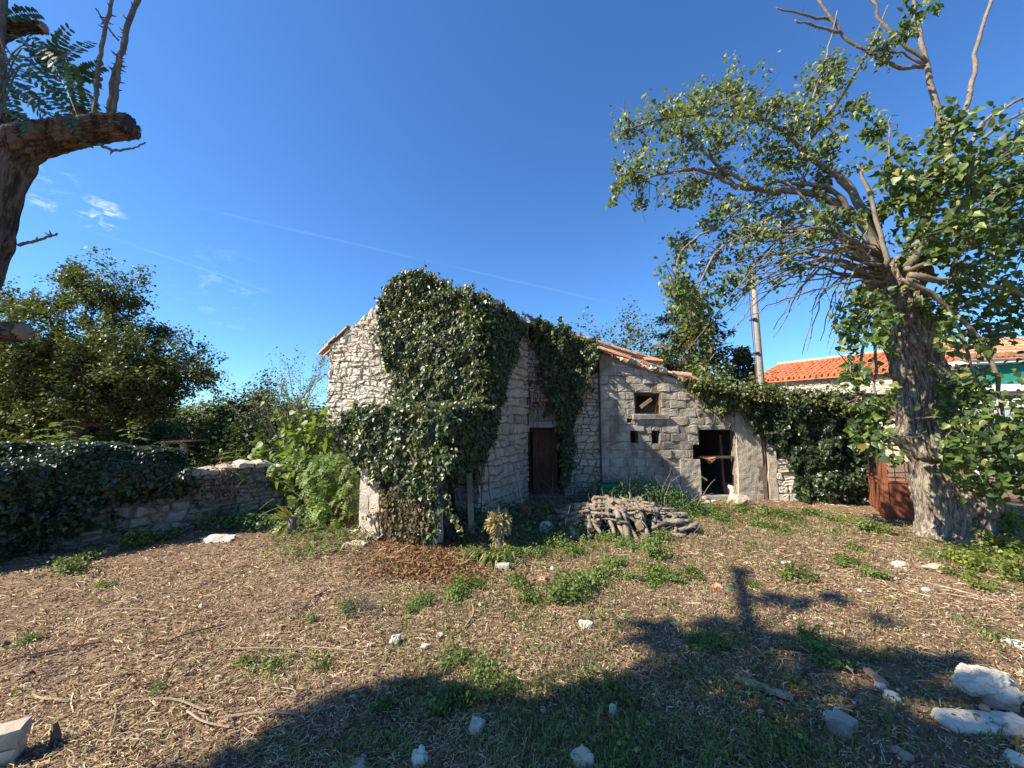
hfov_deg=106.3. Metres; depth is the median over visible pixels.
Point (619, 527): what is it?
log
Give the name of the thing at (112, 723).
dry stick
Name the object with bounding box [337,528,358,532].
slab
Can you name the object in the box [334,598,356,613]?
weed
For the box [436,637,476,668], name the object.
weed
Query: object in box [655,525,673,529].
log
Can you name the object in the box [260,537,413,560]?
cut fronds
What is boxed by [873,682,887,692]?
stone
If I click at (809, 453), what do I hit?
ivy
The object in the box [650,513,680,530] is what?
log
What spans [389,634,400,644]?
stone
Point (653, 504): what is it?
log
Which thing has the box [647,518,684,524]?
log
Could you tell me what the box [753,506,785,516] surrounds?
weed
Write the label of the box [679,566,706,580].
weed
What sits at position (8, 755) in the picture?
concrete beam
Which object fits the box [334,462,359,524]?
yellow vine
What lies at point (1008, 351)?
terrace house
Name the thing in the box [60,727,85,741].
dry stick
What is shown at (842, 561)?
weed
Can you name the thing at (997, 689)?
rock
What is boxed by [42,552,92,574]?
weed
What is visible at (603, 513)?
stick
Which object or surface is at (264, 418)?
shrub
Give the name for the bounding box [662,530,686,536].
log
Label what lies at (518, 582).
weed
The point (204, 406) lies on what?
shrub
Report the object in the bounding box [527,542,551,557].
weed
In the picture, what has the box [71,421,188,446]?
shrub
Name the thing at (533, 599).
weed
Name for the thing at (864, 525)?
weed
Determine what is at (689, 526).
log
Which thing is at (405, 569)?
ivy litter
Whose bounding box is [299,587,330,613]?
dry stick
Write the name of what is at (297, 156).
sky
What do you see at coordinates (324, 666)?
weed
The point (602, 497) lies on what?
stick
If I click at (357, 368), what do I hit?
stone house
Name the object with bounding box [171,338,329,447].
sapling
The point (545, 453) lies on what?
door
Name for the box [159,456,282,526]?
dry vine
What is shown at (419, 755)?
stone
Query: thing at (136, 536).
weed
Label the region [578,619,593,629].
stone
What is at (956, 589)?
dry stick
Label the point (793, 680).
weed
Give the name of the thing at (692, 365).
climbing vine
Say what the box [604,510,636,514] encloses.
stick
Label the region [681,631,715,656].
weed
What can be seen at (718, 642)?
weed
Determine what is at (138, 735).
dry stick
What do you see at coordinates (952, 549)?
weed
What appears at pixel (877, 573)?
weed
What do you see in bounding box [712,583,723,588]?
tile shard
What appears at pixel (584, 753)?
stone
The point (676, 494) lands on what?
bramble
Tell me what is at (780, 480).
garden wall
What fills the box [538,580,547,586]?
wood lump
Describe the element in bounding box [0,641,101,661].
dry stick
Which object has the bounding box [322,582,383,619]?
weed
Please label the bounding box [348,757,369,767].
stone
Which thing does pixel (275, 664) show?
weed
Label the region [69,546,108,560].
weed
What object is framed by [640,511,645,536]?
log
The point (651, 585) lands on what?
weed
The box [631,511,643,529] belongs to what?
log
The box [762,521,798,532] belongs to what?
weed
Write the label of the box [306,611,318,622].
weed
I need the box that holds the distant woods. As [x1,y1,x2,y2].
[1,396,327,437]
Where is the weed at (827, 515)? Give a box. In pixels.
[820,511,853,521]
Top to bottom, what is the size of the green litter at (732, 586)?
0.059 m
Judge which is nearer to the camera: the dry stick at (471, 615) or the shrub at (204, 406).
the dry stick at (471, 615)
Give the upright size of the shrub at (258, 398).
3.963 m
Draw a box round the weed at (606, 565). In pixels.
[583,560,615,576]
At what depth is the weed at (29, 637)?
3.27 m
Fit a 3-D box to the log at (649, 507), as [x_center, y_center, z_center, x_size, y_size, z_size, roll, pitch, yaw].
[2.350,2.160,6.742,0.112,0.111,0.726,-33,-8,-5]
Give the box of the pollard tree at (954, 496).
[605,0,1023,546]
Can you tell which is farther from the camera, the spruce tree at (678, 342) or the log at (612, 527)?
the spruce tree at (678, 342)
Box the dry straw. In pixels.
[0,496,1023,767]
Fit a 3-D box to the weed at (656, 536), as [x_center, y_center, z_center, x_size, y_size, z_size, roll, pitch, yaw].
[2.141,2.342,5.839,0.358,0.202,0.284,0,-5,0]
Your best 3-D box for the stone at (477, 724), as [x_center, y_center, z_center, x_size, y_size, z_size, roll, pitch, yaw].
[-0.220,2.103,2.352,0.093,0.126,0.099,-3,-6,27]
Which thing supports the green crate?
on the ground at (352, 522)
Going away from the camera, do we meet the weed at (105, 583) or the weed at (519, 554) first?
the weed at (105, 583)
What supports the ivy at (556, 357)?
attached to the stone barn
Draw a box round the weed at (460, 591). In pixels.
[440,579,470,603]
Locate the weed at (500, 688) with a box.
[477,661,521,701]
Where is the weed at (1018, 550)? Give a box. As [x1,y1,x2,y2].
[995,537,1023,558]
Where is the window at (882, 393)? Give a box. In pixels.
[859,391,896,420]
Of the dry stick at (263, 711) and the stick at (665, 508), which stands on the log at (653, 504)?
the stick at (665, 508)
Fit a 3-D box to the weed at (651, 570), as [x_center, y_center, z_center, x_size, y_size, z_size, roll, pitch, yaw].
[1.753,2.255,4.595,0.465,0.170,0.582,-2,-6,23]
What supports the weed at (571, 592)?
on the ground at (352, 522)
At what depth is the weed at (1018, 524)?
6.31 m
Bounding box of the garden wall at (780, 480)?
[764,416,867,503]
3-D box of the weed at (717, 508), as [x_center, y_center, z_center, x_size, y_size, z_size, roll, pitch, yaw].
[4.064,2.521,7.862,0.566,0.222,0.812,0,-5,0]
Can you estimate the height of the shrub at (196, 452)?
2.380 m
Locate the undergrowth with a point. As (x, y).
(522, 519)
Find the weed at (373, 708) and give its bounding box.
[365,692,394,718]
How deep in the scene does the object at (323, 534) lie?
5.98 m
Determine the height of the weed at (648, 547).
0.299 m
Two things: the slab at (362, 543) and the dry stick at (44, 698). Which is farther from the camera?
the slab at (362, 543)
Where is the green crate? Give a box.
[597,482,625,499]
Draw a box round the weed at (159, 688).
[144,681,169,696]
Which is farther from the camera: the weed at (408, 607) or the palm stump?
the palm stump
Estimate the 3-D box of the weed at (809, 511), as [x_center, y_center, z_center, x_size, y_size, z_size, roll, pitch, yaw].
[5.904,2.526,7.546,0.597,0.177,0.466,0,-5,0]
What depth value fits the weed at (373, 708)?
2.51 m
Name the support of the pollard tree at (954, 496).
on the ground at (352, 522)
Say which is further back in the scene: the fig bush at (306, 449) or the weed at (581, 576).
the fig bush at (306, 449)
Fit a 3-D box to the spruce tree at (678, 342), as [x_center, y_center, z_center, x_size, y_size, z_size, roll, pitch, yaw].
[7.124,-0.505,14.973,6.354,7.703,5.918,0,-5,0]
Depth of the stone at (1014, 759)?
2.11 m
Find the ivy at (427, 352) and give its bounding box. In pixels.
[366,260,528,519]
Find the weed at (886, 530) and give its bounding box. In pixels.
[872,523,895,534]
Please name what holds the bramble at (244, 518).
on the ground at (352, 522)
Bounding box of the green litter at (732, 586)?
[728,585,736,590]
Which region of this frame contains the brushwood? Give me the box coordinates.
[549,492,704,539]
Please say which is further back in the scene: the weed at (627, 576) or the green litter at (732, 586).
the weed at (627, 576)
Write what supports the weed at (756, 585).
on the ground at (352, 522)
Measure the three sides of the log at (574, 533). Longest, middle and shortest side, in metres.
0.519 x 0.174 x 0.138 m
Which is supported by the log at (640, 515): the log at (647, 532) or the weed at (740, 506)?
the log at (647, 532)
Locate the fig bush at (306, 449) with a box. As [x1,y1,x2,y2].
[236,398,360,511]
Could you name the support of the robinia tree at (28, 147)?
on the dry straw
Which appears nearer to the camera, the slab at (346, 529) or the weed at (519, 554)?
the weed at (519, 554)
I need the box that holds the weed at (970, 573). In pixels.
[936,561,982,579]
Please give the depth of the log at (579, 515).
6.32 m
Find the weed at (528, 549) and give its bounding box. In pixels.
[513,540,539,553]
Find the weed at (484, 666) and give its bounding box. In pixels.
[469,650,500,679]
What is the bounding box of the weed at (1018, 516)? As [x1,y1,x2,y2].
[996,506,1023,525]
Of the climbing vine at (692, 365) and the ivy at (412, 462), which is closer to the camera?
the ivy at (412, 462)
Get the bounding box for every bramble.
[175,487,358,532]
[537,457,719,516]
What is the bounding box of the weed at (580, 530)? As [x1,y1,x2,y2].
[563,515,594,535]
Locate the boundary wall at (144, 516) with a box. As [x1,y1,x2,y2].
[2,459,301,553]
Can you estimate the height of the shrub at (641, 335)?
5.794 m
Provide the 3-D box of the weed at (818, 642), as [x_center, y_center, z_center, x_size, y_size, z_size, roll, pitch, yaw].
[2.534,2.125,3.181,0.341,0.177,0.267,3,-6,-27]
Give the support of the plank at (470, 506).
on the ground at (352, 522)
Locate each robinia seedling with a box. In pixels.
[33,419,83,444]
[61,435,92,443]
[118,425,149,443]
[218,450,252,462]
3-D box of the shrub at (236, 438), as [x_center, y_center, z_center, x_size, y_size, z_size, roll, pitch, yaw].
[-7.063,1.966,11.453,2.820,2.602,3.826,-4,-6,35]
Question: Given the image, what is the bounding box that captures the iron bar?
[459,483,485,485]
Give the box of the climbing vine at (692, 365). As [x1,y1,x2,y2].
[649,247,740,384]
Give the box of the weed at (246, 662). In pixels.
[232,649,265,669]
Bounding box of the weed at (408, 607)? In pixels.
[401,602,419,614]
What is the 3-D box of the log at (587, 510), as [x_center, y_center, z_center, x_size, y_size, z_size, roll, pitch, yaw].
[1.345,2.145,6.495,0.768,0.145,0.056,1,-5,-6]
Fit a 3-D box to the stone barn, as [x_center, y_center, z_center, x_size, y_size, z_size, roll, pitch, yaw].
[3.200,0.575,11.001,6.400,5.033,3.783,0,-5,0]
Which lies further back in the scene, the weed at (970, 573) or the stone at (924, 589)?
the weed at (970, 573)
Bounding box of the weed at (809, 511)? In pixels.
[796,507,834,517]
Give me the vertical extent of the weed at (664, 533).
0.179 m
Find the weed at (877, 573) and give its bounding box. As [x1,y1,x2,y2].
[850,559,899,580]
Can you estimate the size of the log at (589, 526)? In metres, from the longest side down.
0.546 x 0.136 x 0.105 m
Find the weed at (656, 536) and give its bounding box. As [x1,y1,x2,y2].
[641,531,662,544]
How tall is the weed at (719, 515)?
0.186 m
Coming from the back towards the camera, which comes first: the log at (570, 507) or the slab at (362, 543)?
the log at (570, 507)
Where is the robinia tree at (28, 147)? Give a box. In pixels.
[0,0,145,341]
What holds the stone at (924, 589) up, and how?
on the ground at (352, 522)
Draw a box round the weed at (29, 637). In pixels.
[14,629,57,647]
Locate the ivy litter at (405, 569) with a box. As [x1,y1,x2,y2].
[304,533,596,585]
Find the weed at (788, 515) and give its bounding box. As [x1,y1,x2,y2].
[772,509,810,521]
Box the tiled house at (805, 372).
[754,350,959,461]
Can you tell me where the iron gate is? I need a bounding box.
[865,439,914,519]
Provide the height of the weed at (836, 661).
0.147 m
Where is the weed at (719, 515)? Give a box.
[710,511,738,522]
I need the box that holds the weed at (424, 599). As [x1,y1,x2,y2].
[407,588,441,608]
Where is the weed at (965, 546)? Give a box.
[952,544,1001,556]
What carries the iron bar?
on the lean to
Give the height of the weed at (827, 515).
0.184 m
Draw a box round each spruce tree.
[637,276,765,387]
[728,345,767,386]
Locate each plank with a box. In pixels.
[443,512,453,537]
[466,473,474,534]
[734,673,793,701]
[863,668,889,686]
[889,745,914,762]
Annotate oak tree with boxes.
[0,246,234,443]
[0,344,142,442]
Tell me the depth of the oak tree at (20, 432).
12.37 m
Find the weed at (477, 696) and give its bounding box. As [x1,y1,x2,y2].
[439,668,488,709]
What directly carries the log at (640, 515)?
on the ground at (352, 522)
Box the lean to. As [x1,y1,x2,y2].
[358,404,491,546]
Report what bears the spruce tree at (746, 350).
on the ground at (352, 522)
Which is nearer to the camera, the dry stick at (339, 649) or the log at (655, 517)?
the dry stick at (339, 649)
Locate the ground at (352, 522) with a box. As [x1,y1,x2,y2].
[0,462,1023,767]
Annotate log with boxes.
[566,506,573,510]
[567,522,578,539]
[569,506,613,515]
[574,503,582,510]
[575,514,584,517]
[584,506,602,534]
[587,508,592,531]
[594,510,604,530]
[604,504,615,535]
[605,505,611,512]
[608,498,615,504]
[614,506,620,521]
[615,500,623,504]
[615,518,623,537]
[621,504,638,539]
[621,508,630,539]
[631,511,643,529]
[633,502,649,534]
[637,506,647,538]
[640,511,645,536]
[644,501,656,515]
[645,504,656,512]
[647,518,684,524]
[650,509,658,537]
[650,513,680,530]
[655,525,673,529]
[659,512,687,517]
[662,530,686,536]
[669,523,690,530]
[670,521,698,533]
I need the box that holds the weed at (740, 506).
[731,504,756,512]
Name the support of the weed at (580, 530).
on the ground at (352, 522)
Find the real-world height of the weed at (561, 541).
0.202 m
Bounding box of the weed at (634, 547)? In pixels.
[619,541,646,552]
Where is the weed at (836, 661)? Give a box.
[798,637,851,667]
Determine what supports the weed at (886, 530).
on the ground at (352, 522)
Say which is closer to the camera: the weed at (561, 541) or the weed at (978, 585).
the weed at (978, 585)
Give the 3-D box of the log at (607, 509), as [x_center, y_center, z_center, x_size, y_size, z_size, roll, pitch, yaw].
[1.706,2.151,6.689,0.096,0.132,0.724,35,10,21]
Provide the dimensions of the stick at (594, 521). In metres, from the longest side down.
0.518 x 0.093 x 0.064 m
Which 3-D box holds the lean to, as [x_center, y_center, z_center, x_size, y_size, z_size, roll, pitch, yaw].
[-1.505,1.482,6.744,1.720,2.300,1.710,-2,-6,25]
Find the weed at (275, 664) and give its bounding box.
[247,655,286,674]
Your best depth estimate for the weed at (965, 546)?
5.46 m
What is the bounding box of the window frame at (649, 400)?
[634,393,658,413]
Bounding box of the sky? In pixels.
[0,0,1023,410]
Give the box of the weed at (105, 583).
[89,576,126,590]
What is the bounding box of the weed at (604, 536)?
[591,528,621,540]
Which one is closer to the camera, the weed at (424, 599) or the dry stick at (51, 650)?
the dry stick at (51, 650)
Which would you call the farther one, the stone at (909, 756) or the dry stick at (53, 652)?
the dry stick at (53, 652)
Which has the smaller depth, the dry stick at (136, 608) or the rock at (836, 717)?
the rock at (836, 717)
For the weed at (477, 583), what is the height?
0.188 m
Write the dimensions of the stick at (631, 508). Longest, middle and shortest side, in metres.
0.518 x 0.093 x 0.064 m
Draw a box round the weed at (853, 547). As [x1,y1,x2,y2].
[838,540,869,551]
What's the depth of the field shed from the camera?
9.85 m
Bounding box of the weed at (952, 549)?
[928,542,967,560]
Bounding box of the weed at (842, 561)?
[821,552,870,568]
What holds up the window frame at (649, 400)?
in the stone barn
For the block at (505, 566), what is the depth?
4.81 m
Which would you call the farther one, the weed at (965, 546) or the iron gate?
the iron gate
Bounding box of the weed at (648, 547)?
[638,534,679,559]
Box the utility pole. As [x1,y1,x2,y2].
[749,271,764,384]
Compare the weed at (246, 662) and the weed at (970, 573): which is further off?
the weed at (970, 573)
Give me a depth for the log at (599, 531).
6.18 m
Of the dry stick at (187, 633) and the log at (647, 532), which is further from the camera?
the log at (647, 532)
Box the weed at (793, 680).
[779,670,814,696]
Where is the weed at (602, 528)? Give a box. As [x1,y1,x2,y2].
[600,522,615,530]
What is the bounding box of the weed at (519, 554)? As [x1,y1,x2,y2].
[496,547,524,558]
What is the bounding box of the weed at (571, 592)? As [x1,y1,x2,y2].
[533,573,596,606]
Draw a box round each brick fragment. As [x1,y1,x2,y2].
[703,457,715,463]
[978,704,989,711]
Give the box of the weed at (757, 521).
[740,515,771,526]
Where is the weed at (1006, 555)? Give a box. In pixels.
[962,538,1021,565]
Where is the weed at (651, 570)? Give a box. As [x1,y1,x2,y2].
[639,561,678,582]
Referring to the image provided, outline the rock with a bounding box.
[951,663,1023,712]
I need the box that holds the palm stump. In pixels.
[480,505,512,550]
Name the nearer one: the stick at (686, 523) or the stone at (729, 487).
the stick at (686, 523)
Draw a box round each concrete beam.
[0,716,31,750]
[0,734,27,767]
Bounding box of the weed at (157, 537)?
[148,527,182,541]
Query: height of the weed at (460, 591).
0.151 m
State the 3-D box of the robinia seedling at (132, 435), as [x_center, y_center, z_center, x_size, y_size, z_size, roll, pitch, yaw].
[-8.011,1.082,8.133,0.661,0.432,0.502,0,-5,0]
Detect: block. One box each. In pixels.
[496,562,509,570]
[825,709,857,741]
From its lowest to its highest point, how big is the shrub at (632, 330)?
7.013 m
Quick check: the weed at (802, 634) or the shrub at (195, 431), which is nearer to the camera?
the weed at (802, 634)
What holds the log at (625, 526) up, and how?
on the log at (632, 531)
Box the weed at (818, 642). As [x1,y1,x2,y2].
[796,623,837,654]
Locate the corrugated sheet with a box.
[358,531,382,539]
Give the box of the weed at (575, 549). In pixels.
[563,543,594,556]
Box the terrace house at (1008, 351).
[943,337,1023,473]
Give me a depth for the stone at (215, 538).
5.95 m
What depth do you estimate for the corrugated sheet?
6.06 m
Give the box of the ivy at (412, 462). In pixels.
[329,386,498,548]
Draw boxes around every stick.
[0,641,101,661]
[18,648,80,656]
[32,693,70,701]
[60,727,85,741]
[104,608,165,611]
[106,705,116,744]
[119,697,205,710]
[126,733,139,755]
[152,624,223,648]
[186,709,229,727]
[219,647,298,649]
[223,710,298,717]
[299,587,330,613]
[305,646,372,652]
[464,600,473,627]
[553,507,566,515]
[568,502,594,505]
[570,518,600,523]
[591,511,633,517]
[597,496,629,502]
[598,517,628,523]
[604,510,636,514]
[609,506,636,522]
[620,500,641,509]
[628,507,643,510]
[652,507,674,509]
[656,507,700,530]
[659,511,681,517]
[799,646,852,670]
[906,577,1012,605]
[938,593,1015,607]
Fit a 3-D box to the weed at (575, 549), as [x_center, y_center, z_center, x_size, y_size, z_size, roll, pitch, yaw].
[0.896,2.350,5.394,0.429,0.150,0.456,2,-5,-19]
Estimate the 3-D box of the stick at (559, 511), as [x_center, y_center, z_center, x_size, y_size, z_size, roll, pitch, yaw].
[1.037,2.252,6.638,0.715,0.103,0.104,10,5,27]
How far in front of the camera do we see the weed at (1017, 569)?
4.53 m
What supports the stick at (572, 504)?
on the log at (570, 507)
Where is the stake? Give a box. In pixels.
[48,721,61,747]
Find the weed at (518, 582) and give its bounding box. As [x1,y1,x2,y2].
[503,569,528,590]
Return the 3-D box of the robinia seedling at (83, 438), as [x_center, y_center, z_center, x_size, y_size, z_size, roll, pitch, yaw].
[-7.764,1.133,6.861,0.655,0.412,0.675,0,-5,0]
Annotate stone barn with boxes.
[527,333,767,499]
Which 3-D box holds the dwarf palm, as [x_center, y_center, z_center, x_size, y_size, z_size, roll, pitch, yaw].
[-3.641,2.267,6.258,0.682,0.685,0.317,1,-5,-14]
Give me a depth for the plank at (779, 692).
2.66 m
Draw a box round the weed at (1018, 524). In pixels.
[996,517,1023,534]
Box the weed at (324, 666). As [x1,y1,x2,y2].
[304,655,336,674]
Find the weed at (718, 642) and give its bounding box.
[689,624,736,649]
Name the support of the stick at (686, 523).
on the log at (668, 526)
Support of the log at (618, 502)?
on the log
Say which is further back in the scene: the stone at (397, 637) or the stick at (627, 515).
the stick at (627, 515)
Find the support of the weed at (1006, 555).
on the ground at (352, 522)
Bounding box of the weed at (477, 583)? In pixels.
[446,573,494,592]
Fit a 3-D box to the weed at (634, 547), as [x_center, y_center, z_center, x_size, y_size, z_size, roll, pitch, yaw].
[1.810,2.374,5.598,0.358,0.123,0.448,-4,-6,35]
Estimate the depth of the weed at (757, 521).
6.80 m
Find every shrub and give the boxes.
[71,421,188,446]
[113,407,199,440]
[153,414,248,467]
[166,395,242,430]
[170,399,229,444]
[179,370,321,440]
[204,405,286,465]
[231,406,322,436]
[239,403,326,488]
[266,438,359,533]
[570,295,687,370]
[600,319,659,355]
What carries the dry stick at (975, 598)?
on the ground at (352, 522)
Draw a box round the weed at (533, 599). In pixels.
[515,587,551,606]
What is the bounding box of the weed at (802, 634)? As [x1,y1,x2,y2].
[793,620,820,641]
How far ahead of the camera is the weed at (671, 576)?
4.45 m
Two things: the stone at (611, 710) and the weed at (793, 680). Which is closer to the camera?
the stone at (611, 710)
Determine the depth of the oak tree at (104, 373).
11.04 m
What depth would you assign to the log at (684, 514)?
6.57 m
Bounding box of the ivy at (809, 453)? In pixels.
[670,354,895,504]
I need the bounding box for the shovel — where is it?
[514,470,531,515]
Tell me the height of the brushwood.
0.652 m
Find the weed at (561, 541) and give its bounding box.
[539,530,576,547]
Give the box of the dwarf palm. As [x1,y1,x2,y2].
[266,505,308,536]
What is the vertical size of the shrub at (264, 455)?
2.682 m
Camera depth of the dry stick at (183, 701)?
2.57 m
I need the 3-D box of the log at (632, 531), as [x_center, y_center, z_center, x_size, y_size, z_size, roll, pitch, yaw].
[1.929,2.284,6.325,0.116,0.686,0.110,-28,-47,12]
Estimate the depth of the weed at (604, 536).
6.03 m
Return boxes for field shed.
[154,440,209,451]
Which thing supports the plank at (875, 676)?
on the ground at (352, 522)
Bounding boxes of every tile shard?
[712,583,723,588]
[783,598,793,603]
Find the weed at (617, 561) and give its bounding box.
[592,550,630,566]
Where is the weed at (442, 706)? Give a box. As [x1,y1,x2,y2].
[424,683,472,722]
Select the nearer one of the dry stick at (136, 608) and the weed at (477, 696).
the weed at (477, 696)
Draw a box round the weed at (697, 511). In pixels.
[681,506,712,515]
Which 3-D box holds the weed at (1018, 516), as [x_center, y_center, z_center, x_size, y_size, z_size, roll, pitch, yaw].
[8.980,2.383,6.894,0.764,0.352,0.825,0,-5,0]
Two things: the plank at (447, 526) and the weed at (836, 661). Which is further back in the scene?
the plank at (447, 526)
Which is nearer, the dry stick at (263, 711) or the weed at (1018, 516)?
the dry stick at (263, 711)
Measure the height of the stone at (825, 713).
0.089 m
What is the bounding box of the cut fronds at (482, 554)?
[445,543,533,570]
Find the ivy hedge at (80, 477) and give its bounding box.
[0,440,205,562]
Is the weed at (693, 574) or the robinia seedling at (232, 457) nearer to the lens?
the weed at (693, 574)
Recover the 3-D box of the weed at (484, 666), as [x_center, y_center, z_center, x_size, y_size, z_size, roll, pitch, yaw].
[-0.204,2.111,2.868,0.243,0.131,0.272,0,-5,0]
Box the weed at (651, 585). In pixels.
[637,572,668,590]
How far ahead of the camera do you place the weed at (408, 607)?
3.75 m
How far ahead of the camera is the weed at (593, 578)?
4.38 m
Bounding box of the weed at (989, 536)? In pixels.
[970,525,1023,551]
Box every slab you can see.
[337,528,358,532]
[349,540,369,546]
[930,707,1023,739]
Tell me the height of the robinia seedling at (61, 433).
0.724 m
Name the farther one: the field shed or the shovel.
the field shed
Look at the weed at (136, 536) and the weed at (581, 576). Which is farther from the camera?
the weed at (136, 536)
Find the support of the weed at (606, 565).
on the ground at (352, 522)
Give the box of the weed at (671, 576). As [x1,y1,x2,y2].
[661,565,691,583]
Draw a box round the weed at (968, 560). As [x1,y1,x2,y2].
[942,547,1005,571]
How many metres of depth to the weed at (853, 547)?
5.56 m
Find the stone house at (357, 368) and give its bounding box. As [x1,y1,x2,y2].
[317,290,534,520]
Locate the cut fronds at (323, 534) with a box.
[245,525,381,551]
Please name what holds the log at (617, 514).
on the stick at (621, 521)
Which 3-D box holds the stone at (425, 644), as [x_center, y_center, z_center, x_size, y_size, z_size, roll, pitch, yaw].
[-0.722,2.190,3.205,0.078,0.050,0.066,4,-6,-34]
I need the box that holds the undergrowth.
[441,497,583,541]
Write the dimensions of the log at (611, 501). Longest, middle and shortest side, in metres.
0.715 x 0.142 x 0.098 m
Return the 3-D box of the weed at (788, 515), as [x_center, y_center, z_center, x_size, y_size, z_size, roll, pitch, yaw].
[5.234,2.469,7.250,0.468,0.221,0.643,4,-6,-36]
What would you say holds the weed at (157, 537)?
on the ground at (352, 522)
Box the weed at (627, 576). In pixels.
[612,566,641,580]
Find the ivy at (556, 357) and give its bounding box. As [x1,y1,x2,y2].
[522,311,609,496]
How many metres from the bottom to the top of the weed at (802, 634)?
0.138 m
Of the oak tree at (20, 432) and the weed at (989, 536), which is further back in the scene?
the oak tree at (20, 432)
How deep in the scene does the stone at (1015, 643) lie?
3.21 m
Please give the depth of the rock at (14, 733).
2.13 m
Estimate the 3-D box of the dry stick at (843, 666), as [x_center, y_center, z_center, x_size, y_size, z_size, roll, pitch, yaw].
[2.452,2.159,3.026,0.070,0.031,0.361,3,-6,-27]
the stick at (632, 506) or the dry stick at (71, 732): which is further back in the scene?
the stick at (632, 506)
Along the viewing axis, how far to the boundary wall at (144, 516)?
6.69 m
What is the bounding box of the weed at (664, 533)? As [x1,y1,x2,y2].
[650,527,675,540]
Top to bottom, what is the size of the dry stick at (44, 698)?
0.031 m
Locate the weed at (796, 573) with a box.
[768,563,825,582]
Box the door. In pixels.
[533,429,557,493]
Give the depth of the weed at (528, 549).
5.51 m
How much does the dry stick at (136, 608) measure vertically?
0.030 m
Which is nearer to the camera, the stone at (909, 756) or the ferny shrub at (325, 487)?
the stone at (909, 756)
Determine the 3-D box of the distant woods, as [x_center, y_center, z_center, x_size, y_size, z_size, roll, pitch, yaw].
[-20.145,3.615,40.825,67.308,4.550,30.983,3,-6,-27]
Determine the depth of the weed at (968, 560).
4.81 m
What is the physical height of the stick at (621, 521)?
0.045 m
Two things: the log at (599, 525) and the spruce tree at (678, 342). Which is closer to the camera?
the log at (599, 525)
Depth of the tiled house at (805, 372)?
19.67 m
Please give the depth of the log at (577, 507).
6.67 m
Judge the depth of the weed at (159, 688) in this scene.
2.68 m
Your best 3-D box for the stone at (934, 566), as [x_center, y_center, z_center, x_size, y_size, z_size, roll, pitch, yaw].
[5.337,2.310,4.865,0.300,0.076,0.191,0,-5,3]
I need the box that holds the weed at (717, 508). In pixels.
[698,501,726,514]
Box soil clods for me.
[0,499,1023,767]
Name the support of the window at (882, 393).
in the tiled house at (805, 372)
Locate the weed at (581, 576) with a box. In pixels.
[550,569,588,593]
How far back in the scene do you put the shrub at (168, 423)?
15.93 m
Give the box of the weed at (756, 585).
[737,578,765,589]
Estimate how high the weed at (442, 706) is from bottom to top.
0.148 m
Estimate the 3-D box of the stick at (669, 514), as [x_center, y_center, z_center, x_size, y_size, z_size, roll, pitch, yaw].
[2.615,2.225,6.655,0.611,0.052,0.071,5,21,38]
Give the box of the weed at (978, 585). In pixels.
[960,573,1007,593]
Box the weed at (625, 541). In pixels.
[608,532,636,547]
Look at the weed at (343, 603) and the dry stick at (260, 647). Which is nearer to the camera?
the dry stick at (260, 647)
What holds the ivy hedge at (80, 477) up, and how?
on the boundary wall at (144, 516)
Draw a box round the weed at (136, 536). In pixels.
[109,527,163,553]
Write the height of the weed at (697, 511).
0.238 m
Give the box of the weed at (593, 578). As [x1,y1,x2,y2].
[572,562,618,589]
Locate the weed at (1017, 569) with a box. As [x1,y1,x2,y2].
[985,554,1023,584]
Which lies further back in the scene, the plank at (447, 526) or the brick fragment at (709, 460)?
the brick fragment at (709, 460)
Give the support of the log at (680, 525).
on the ground at (352, 522)
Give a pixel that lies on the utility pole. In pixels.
(758, 357)
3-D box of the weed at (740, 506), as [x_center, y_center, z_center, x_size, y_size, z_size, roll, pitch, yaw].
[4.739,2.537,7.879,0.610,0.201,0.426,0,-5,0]
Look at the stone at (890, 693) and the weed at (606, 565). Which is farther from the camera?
the weed at (606, 565)
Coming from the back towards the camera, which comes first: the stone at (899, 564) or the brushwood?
the brushwood
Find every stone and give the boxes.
[199,534,236,543]
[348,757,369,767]
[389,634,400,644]
[411,744,429,767]
[421,643,430,649]
[467,716,485,738]
[571,744,593,767]
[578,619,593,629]
[608,703,617,718]
[725,483,733,494]
[726,493,753,504]
[822,710,833,720]
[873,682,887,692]
[882,689,902,704]
[891,560,909,567]
[918,563,947,570]
[921,587,931,592]
[1000,637,1023,649]
[1000,748,1023,767]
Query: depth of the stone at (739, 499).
8.49 m
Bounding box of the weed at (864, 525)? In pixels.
[846,514,884,531]
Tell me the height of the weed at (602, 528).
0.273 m

